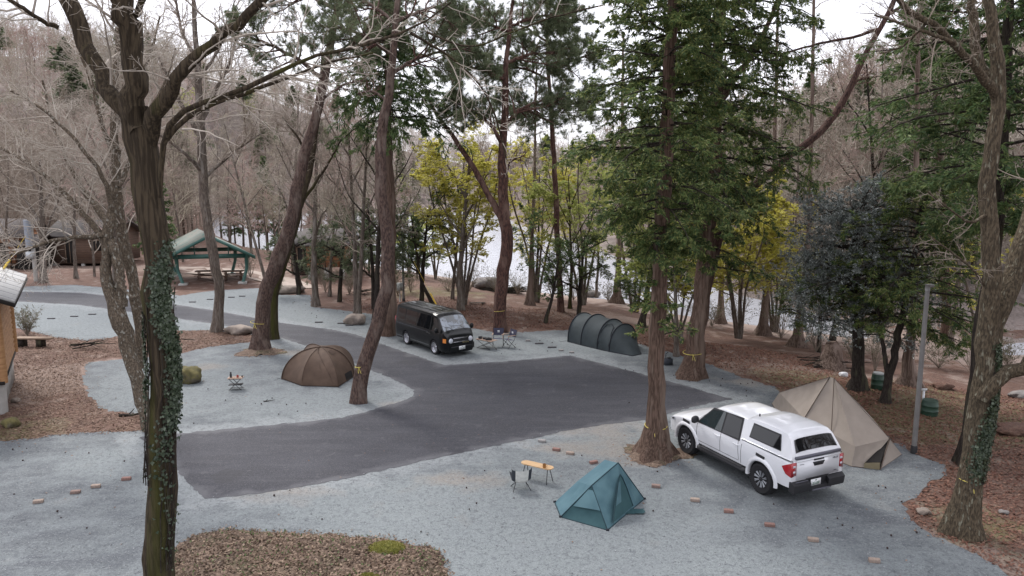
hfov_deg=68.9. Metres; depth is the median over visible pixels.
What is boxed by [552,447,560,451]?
brick
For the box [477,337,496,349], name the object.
camp table
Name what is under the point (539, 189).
broadleaf tree
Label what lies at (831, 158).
broadleaf tree
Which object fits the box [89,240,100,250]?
window
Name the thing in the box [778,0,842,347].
cypress tree
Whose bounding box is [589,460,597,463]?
brick
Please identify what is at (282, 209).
conifer tree
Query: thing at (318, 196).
broadleaf tree
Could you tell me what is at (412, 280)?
shrub
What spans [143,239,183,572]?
ivy
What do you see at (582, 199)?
maple tree
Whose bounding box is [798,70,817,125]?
conifer tree
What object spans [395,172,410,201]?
maple tree
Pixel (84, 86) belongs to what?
pine tree
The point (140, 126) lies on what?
broadleaf tree
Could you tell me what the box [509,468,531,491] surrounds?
camp chair
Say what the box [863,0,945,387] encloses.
cypress tree
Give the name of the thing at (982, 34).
broadleaf tree
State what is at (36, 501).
brick
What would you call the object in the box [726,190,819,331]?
maple tree
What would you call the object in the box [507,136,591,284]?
broadleaf tree
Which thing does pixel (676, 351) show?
broadleaf tree
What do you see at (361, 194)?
broadleaf tree
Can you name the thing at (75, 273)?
broadleaf tree
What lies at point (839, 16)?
sky
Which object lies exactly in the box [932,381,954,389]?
earth mound
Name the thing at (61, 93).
broadleaf tree
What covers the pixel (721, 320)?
cypress tree
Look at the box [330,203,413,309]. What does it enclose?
evergreen tree
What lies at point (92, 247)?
broadleaf tree
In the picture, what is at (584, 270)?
evergreen tree
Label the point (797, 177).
broadleaf tree
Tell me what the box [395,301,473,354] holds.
van
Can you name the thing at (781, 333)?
shrub
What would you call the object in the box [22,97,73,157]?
broadleaf tree
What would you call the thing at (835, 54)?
broadleaf tree
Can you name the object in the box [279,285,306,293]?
rock
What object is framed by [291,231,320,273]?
hut
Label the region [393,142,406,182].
conifer tree
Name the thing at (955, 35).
conifer tree
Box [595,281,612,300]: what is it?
shrub
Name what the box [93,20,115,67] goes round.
broadleaf tree
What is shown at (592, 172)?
broadleaf tree
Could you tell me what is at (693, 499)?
brick
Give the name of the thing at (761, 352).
fallen leaves
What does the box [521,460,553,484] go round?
camp table
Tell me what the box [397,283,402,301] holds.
switch box
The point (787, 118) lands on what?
broadleaf tree
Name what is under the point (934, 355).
shrub
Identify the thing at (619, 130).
broadleaf tree
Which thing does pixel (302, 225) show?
broadleaf tree
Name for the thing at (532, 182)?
pine tree
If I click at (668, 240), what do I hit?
conifer tree
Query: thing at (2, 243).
window
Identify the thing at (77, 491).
brick
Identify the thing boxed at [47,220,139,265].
cabin
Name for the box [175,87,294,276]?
broadleaf tree
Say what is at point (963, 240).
broadleaf tree
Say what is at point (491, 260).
lake
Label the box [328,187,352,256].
conifer tree
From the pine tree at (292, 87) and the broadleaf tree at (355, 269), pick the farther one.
the pine tree at (292, 87)
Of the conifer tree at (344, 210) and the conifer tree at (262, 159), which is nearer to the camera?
the conifer tree at (344, 210)
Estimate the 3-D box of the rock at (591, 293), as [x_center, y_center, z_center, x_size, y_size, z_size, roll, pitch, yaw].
[6.159,0.463,57.880,1.510,0.593,1.055,0,9,0]
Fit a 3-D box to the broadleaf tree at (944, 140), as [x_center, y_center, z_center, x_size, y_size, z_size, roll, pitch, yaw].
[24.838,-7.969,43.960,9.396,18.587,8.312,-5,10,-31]
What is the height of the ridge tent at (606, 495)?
1.222 m
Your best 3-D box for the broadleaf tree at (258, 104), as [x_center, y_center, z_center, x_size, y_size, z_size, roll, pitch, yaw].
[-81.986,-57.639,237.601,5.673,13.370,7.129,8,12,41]
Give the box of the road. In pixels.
[18,292,731,498]
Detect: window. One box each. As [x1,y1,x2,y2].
[0,242,5,260]
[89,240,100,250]
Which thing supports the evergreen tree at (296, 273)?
on the ground at (956, 373)
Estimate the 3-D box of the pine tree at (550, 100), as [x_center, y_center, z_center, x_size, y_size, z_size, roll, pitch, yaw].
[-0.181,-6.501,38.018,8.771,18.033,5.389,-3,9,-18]
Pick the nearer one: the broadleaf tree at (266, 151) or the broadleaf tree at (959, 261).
the broadleaf tree at (959, 261)
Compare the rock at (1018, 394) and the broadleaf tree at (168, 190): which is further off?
the broadleaf tree at (168, 190)
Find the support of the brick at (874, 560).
on the gravel pad
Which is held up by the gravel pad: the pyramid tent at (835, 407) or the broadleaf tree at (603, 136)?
the pyramid tent at (835, 407)
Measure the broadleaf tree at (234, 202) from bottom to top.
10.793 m
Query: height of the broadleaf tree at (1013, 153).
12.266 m
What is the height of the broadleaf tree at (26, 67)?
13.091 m
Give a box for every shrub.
[14,304,43,335]
[229,247,256,276]
[317,259,337,291]
[336,269,363,293]
[395,267,427,291]
[396,272,410,293]
[435,271,452,290]
[463,259,488,290]
[478,268,495,290]
[509,268,536,294]
[536,271,565,294]
[563,270,597,299]
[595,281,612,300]
[708,301,725,326]
[719,291,759,323]
[751,299,794,337]
[792,306,846,351]
[836,325,869,360]
[864,316,894,370]
[915,338,962,367]
[937,316,1023,370]
[1002,337,1023,364]
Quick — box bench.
[17,336,53,346]
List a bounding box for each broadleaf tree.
[0,0,206,431]
[0,0,612,575]
[0,104,53,217]
[0,107,25,144]
[0,118,95,282]
[0,120,33,217]
[0,129,58,269]
[3,103,52,145]
[11,42,44,105]
[14,22,38,68]
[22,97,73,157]
[22,99,124,278]
[23,36,50,91]
[24,72,79,134]
[29,90,108,224]
[30,84,75,163]
[33,154,83,220]
[39,39,52,75]
[44,101,182,282]
[55,162,106,276]
[56,66,119,136]
[60,26,84,82]
[69,104,107,146]
[85,88,109,134]
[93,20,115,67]
[93,132,182,221]
[121,0,274,332]
[125,162,184,222]
[145,65,188,132]
[149,40,176,115]
[158,133,222,230]
[163,107,221,218]
[164,132,216,261]
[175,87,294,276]
[184,130,259,242]
[185,153,237,228]
[197,126,241,237]
[198,147,266,253]
[208,130,244,179]
[215,161,262,241]
[223,156,273,246]
[227,41,251,77]
[229,173,272,248]
[230,160,275,241]
[238,161,285,250]
[240,70,339,292]
[243,134,307,238]
[246,92,266,118]
[250,134,275,172]
[251,162,305,221]
[254,96,368,306]
[255,164,289,244]
[260,48,365,339]
[268,64,284,98]
[272,115,374,296]
[282,184,312,230]
[291,82,422,313]
[295,66,314,109]
[299,166,332,227]
[302,158,359,226]
[302,163,358,222]
[302,192,327,228]
[303,157,345,222]
[303,174,328,227]
[306,97,415,313]
[316,109,433,319]
[339,128,448,235]
[343,162,376,229]
[406,115,517,298]
[411,137,511,310]
[419,172,445,197]
[471,130,491,165]
[489,127,524,219]
[507,135,531,208]
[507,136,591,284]
[520,134,621,308]
[522,147,547,227]
[537,145,574,210]
[541,147,575,211]
[560,156,643,297]
[563,122,582,149]
[567,127,605,210]
[569,133,607,219]
[586,116,610,167]
[591,132,687,326]
[592,119,634,167]
[613,202,722,356]
[675,91,783,283]
[729,52,823,271]
[748,115,834,294]
[749,98,858,305]
[779,98,912,318]
[783,30,894,275]
[783,80,943,340]
[789,106,864,253]
[789,164,837,254]
[790,16,942,280]
[793,72,874,216]
[793,120,835,182]
[795,34,853,97]
[802,45,853,133]
[805,90,889,250]
[807,50,945,340]
[815,81,849,193]
[823,128,869,240]
[853,0,1023,543]
[856,34,889,83]
[856,56,952,263]
[866,0,1021,297]
[882,68,1023,352]
[884,47,975,254]
[894,160,928,260]
[927,138,1005,292]
[942,0,1023,99]
[970,122,1010,279]
[971,143,1023,251]
[976,46,1023,236]
[976,121,1023,258]
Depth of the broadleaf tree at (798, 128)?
55.25 m
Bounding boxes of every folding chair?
[492,328,503,346]
[501,328,516,348]
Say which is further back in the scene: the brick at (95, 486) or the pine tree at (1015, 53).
the pine tree at (1015, 53)
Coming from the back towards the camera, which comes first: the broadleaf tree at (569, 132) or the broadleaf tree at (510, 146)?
the broadleaf tree at (569, 132)
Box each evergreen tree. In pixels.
[262,220,330,294]
[296,209,375,301]
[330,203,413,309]
[374,173,474,303]
[395,205,457,300]
[511,202,604,323]
[536,225,616,314]
[611,238,693,310]
[757,170,950,391]
[769,243,850,352]
[796,166,1023,404]
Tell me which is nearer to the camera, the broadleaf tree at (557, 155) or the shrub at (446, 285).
the shrub at (446, 285)
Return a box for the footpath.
[179,267,320,287]
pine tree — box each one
[0,27,15,49]
[41,36,81,74]
[42,63,91,134]
[58,81,102,135]
[165,130,197,234]
[213,0,417,349]
[232,75,257,132]
[255,123,280,156]
[283,0,496,404]
[284,85,303,126]
[319,120,327,144]
[327,92,345,135]
[419,0,587,332]
[472,0,613,311]
[513,141,530,193]
[521,168,541,225]
[531,135,559,165]
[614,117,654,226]
[704,0,926,334]
[769,110,822,164]
[798,78,883,156]
[888,44,927,91]
[986,28,1021,69]
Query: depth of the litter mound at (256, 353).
34.38 m
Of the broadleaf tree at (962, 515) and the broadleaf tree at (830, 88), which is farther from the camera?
the broadleaf tree at (830, 88)
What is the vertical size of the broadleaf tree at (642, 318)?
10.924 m
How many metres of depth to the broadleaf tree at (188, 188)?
89.55 m
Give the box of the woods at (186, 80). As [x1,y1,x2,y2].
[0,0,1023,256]
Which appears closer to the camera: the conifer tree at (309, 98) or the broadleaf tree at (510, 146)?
the broadleaf tree at (510, 146)
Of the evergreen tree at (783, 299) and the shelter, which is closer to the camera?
the evergreen tree at (783, 299)
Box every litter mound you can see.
[234,347,287,357]
[612,435,697,469]
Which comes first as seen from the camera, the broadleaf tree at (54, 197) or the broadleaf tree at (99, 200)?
the broadleaf tree at (99, 200)
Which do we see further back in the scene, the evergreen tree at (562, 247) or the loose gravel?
the evergreen tree at (562, 247)
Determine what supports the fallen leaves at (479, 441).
on the gravel pad
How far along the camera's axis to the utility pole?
56.98 m
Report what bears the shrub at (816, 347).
on the ground at (956, 373)
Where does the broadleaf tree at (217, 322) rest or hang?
on the ground at (956, 373)
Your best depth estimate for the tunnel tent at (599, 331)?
35.41 m
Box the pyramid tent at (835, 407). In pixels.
[771,377,908,469]
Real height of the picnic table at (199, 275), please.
0.750 m
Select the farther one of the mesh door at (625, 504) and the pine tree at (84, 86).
the pine tree at (84, 86)
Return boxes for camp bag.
[664,352,672,365]
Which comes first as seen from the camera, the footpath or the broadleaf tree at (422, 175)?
the broadleaf tree at (422, 175)
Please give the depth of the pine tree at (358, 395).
25.75 m
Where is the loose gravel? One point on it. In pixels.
(477, 501)
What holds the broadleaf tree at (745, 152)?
on the hills
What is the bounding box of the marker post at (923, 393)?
[922,388,926,398]
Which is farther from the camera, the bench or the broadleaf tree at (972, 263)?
the broadleaf tree at (972, 263)
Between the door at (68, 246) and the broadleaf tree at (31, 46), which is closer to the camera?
the door at (68, 246)
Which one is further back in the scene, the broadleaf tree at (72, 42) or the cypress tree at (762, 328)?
the broadleaf tree at (72, 42)
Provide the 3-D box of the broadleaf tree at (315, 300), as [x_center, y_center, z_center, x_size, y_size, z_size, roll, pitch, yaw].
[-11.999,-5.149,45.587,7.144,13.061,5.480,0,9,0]
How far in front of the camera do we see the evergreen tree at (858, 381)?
27.72 m
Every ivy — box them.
[141,305,150,485]
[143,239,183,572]
[963,343,1002,485]
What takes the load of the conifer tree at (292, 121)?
on the hills
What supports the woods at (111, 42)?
on the hills
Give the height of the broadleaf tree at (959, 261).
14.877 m
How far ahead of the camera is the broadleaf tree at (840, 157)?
47.11 m
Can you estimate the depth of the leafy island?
15.81 m
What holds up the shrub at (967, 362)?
on the ground at (956, 373)
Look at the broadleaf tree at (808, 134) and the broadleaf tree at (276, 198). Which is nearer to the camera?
the broadleaf tree at (808, 134)
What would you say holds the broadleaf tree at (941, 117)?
on the hills
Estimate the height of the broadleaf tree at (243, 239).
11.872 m
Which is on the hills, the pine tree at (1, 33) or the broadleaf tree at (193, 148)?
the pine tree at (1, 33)
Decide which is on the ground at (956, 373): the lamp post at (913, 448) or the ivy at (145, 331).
the lamp post at (913, 448)
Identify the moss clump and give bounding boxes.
[359,572,379,575]
[368,540,405,554]
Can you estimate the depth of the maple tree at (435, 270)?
64.43 m
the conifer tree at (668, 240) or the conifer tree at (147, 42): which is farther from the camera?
the conifer tree at (147, 42)
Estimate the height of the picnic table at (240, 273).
0.750 m
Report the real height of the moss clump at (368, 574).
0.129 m
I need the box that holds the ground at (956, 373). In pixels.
[0,177,1023,575]
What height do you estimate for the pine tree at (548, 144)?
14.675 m
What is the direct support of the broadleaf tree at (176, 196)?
on the ground at (956, 373)
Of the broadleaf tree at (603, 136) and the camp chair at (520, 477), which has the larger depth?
the broadleaf tree at (603, 136)
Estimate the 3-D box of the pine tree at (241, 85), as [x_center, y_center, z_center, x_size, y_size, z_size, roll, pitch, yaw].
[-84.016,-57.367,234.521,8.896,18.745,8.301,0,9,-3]
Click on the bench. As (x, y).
(23, 342)
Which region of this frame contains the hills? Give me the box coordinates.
[0,57,1023,344]
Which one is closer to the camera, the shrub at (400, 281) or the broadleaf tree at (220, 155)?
the shrub at (400, 281)
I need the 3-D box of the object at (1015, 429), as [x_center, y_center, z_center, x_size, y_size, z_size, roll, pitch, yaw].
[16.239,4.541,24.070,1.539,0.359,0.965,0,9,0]
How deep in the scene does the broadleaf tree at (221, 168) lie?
96.48 m
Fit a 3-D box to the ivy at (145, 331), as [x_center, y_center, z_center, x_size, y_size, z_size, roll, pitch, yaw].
[-5.305,1.439,10.783,0.289,2.881,0.485,-3,9,-19]
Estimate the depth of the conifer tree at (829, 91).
79.66 m
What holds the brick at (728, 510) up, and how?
on the gravel pad
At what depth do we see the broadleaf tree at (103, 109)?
129.97 m
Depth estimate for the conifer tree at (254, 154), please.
211.68 m
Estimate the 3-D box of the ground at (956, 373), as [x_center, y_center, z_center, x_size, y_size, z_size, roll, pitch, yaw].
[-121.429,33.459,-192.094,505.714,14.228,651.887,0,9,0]
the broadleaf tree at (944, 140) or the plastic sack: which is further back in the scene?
the broadleaf tree at (944, 140)
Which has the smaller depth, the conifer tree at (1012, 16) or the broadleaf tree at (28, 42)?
the conifer tree at (1012, 16)
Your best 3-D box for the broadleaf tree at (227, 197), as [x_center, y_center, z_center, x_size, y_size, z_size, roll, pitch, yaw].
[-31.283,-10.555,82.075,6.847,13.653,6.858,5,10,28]
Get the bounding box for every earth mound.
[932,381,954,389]
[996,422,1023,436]
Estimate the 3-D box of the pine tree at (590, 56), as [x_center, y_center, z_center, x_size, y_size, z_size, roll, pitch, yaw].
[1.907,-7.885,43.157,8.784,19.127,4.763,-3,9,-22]
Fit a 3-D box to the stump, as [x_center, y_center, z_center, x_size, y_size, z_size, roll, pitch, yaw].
[14.349,3.114,33.528,1.840,1.466,1.910,0,9,0]
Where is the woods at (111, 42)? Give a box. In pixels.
[0,4,373,133]
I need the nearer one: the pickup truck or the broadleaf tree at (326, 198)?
the pickup truck
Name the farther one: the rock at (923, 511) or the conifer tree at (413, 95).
the conifer tree at (413, 95)
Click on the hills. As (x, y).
(1016, 319)
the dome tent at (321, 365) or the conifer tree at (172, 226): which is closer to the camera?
the dome tent at (321, 365)
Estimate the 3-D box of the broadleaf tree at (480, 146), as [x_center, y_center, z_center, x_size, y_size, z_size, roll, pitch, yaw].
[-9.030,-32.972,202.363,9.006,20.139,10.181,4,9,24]
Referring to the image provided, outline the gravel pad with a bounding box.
[0,285,1007,575]
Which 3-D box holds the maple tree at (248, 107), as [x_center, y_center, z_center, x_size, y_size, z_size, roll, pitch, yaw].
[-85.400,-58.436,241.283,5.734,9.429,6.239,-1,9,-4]
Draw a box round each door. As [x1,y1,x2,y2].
[64,240,72,262]
[297,247,306,271]
[614,475,632,521]
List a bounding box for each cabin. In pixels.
[0,218,46,267]
[0,267,27,414]
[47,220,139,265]
[298,228,352,279]
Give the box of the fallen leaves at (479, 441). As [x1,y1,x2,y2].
[6,327,987,569]
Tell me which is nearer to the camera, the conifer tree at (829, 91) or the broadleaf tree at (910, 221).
the broadleaf tree at (910, 221)
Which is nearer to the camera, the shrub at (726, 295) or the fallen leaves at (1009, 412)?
the fallen leaves at (1009, 412)
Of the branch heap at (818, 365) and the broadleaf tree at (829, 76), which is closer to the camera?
the branch heap at (818, 365)
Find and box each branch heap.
[69,339,114,348]
[346,289,370,294]
[796,354,870,371]
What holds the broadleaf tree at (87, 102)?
on the hills
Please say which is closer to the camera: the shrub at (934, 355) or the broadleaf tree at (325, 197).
the shrub at (934, 355)
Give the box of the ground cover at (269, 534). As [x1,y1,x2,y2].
[175,528,444,575]
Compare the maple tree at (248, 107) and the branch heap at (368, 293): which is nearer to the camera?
the branch heap at (368, 293)
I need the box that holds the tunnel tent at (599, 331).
[560,312,646,355]
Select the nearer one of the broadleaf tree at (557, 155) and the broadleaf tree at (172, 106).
the broadleaf tree at (557, 155)
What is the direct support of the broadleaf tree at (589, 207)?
on the ground at (956, 373)
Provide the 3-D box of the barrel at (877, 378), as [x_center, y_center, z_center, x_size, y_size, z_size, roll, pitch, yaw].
[14.204,3.593,28.980,0.504,0.660,0.504,0,9,0]
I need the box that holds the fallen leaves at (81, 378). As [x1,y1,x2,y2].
[0,330,251,441]
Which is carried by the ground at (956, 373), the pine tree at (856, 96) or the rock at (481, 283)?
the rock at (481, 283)
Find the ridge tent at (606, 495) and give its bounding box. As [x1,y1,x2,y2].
[553,460,645,530]
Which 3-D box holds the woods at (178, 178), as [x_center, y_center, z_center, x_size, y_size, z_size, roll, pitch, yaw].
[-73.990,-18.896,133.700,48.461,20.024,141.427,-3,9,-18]
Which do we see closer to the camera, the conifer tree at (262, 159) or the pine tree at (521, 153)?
the conifer tree at (262, 159)
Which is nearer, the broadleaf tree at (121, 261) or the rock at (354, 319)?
the broadleaf tree at (121, 261)
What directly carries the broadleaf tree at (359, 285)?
on the ground at (956, 373)
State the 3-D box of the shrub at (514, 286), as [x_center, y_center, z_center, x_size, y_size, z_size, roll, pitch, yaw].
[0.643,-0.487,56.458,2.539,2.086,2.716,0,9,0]
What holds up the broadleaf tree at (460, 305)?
on the ground at (956, 373)
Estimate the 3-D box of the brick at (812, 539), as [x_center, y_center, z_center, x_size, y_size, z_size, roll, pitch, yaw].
[6.804,5.677,16.858,0.235,0.075,0.113,2,9,11]
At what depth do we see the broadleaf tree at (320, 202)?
79.01 m
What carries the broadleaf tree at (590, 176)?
on the hills
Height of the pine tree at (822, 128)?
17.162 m
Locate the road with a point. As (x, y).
(459, 407)
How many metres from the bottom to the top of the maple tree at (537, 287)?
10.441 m
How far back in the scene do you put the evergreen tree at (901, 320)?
26.02 m
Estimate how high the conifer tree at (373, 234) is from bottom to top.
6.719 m
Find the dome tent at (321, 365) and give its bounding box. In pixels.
[278,344,354,386]
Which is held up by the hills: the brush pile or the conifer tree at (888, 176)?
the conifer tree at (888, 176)
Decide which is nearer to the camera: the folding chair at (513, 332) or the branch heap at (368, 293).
the folding chair at (513, 332)
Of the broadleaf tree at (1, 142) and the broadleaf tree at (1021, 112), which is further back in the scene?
the broadleaf tree at (1, 142)
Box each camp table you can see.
[227,376,243,389]
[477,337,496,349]
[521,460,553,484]
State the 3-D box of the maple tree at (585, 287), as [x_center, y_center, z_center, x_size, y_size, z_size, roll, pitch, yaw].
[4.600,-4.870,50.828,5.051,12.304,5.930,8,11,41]
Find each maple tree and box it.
[173,87,195,127]
[238,98,254,119]
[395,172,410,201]
[396,210,425,273]
[411,144,511,304]
[420,225,456,278]
[449,155,461,171]
[493,148,573,301]
[537,127,622,305]
[558,182,589,228]
[607,162,652,312]
[631,221,722,341]
[686,170,798,338]
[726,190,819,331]
[933,189,1023,323]
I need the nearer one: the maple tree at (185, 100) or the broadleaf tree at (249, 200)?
the broadleaf tree at (249, 200)
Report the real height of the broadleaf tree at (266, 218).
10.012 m
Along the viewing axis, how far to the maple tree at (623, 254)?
49.33 m
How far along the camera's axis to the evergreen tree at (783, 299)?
36.75 m
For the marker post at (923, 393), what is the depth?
26.39 m
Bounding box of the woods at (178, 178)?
[0,112,235,247]
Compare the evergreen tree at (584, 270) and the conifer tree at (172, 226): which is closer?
the evergreen tree at (584, 270)
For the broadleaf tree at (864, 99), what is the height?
19.342 m
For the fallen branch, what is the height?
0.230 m
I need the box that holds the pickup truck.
[671,402,844,494]
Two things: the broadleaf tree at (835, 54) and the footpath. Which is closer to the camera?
the footpath
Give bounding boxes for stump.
[813,341,849,371]
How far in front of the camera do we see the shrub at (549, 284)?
53.97 m
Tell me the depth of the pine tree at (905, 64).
82.12 m
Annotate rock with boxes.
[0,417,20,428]
[10,397,20,402]
[182,366,201,383]
[223,324,252,334]
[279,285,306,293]
[343,313,365,324]
[472,277,495,289]
[587,290,600,296]
[916,507,931,515]
[998,509,1009,514]
[1008,390,1023,398]
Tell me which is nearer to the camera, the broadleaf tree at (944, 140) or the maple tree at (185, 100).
the broadleaf tree at (944, 140)
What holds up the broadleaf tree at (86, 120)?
on the ground at (956, 373)
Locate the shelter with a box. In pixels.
[171,228,254,285]
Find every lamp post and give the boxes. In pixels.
[401,232,404,301]
[910,284,934,453]
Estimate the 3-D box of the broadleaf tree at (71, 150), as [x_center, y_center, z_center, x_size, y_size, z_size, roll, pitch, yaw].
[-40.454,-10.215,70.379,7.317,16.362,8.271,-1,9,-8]
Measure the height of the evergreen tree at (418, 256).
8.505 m
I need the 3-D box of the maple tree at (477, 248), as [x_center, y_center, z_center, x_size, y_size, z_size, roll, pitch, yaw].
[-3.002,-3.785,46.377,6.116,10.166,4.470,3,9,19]
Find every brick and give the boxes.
[33,499,43,503]
[70,489,80,493]
[90,484,100,487]
[121,476,131,480]
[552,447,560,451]
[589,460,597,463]
[652,483,659,487]
[690,497,699,501]
[724,508,733,513]
[764,522,774,526]
[807,536,818,541]
[868,557,880,563]
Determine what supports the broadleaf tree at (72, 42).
on the hills
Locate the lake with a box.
[213,211,1023,354]
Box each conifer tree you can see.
[78,69,109,138]
[132,183,180,253]
[143,32,156,86]
[201,64,210,98]
[219,185,246,243]
[249,140,261,170]
[251,155,281,249]
[269,189,285,239]
[288,108,299,140]
[303,83,314,111]
[306,1,473,336]
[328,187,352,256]
[357,198,380,273]
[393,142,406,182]
[405,210,430,278]
[409,161,422,196]
[552,0,758,462]
[564,141,577,196]
[581,160,595,219]
[593,0,837,381]
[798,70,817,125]
[819,79,837,113]
[840,0,1023,342]
[846,0,1023,466]
[864,67,954,257]
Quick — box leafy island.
[175,529,447,575]
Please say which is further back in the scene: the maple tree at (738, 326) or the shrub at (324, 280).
the shrub at (324, 280)
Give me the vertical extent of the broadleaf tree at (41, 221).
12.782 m
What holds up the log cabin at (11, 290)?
on the ground at (956, 373)
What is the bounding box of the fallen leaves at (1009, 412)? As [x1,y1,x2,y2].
[836,377,1023,575]
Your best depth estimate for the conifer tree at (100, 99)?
137.22 m
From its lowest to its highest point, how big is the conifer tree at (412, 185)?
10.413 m
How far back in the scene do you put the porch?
65.12 m
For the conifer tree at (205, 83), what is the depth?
202.75 m
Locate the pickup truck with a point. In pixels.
(767, 448)
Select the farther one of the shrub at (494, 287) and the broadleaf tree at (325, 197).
the broadleaf tree at (325, 197)
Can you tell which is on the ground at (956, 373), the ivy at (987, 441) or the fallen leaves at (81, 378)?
the fallen leaves at (81, 378)
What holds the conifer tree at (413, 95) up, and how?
on the gravel pad
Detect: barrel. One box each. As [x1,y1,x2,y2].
[871,371,883,389]
[920,398,938,416]
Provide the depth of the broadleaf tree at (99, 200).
48.30 m
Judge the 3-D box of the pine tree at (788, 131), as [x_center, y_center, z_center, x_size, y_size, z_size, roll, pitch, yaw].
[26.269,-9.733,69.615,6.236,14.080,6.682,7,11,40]
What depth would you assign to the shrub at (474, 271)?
54.09 m
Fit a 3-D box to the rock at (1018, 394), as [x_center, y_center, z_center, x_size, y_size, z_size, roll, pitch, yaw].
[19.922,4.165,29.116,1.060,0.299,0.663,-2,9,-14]
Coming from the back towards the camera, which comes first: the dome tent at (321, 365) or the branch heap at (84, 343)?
the branch heap at (84, 343)
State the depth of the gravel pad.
19.14 m
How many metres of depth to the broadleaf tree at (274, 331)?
36.72 m
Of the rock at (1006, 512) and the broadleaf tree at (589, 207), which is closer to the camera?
the rock at (1006, 512)
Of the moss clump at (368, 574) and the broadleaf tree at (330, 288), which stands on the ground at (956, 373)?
the broadleaf tree at (330, 288)
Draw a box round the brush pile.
[480,284,526,293]
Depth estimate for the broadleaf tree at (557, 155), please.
113.67 m
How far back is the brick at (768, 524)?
17.53 m
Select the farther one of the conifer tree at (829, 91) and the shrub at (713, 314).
the conifer tree at (829, 91)
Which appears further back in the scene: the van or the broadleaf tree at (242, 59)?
the broadleaf tree at (242, 59)
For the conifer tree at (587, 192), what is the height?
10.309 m
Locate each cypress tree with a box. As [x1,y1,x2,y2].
[510,56,551,305]
[601,31,632,303]
[714,55,748,323]
[751,2,815,336]
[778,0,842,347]
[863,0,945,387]
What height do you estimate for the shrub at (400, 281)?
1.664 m
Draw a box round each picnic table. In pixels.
[194,270,211,279]
[222,270,243,280]
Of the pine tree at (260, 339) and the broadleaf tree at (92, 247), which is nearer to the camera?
the pine tree at (260, 339)
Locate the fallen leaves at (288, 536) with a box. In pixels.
[175,524,454,575]
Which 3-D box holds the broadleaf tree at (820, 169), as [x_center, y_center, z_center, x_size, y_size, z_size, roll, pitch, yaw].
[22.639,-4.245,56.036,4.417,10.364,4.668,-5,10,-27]
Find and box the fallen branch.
[119,408,138,416]
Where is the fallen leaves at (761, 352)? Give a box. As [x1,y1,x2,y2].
[263,296,903,409]
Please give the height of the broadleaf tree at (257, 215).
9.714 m
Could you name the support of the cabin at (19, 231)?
on the ground at (956, 373)
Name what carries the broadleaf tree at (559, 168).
on the hills
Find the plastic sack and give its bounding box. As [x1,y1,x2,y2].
[839,372,847,376]
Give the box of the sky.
[0,0,1021,175]
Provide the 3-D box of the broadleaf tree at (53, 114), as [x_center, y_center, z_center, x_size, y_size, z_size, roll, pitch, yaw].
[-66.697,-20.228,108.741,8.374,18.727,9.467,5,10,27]
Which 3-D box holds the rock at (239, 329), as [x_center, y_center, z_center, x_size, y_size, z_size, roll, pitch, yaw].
[-14.164,2.186,38.834,1.597,0.495,1.143,2,9,10]
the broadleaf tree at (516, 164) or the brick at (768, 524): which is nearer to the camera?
the brick at (768, 524)
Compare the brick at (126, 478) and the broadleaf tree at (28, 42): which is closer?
the brick at (126, 478)
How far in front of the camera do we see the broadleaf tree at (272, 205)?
75.17 m
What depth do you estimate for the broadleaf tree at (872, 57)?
97.70 m
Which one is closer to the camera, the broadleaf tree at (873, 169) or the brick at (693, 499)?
the brick at (693, 499)
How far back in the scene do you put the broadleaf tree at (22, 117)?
111.78 m
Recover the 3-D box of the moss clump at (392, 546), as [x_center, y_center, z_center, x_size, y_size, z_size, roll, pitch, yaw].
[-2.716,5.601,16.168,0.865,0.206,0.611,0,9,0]
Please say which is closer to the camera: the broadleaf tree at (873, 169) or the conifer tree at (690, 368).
the conifer tree at (690, 368)
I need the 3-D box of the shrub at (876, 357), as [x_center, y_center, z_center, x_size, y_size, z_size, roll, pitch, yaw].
[16.139,2.385,32.828,2.321,2.732,2.158,0,9,0]
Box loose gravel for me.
[0,374,987,575]
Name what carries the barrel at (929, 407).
on the ground at (956, 373)
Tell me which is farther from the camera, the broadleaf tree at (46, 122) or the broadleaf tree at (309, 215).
the broadleaf tree at (46, 122)
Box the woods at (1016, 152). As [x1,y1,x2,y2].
[722,40,1023,300]
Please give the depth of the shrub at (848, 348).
33.92 m
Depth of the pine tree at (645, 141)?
84.17 m
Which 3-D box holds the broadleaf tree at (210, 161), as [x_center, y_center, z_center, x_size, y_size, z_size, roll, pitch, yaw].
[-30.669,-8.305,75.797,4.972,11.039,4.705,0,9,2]
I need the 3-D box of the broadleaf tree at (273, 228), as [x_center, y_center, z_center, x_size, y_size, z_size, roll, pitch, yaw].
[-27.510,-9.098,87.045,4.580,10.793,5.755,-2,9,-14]
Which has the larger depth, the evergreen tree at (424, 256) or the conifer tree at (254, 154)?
the conifer tree at (254, 154)
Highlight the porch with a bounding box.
[8,234,53,268]
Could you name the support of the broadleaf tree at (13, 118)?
on the ground at (956, 373)
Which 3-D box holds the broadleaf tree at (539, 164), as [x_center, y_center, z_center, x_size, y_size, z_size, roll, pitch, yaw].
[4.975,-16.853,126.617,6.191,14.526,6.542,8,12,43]
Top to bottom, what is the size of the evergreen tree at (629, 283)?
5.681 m
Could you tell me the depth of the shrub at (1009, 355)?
35.35 m
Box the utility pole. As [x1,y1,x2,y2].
[23,220,37,280]
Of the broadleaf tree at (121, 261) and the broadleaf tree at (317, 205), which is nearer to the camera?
the broadleaf tree at (121, 261)

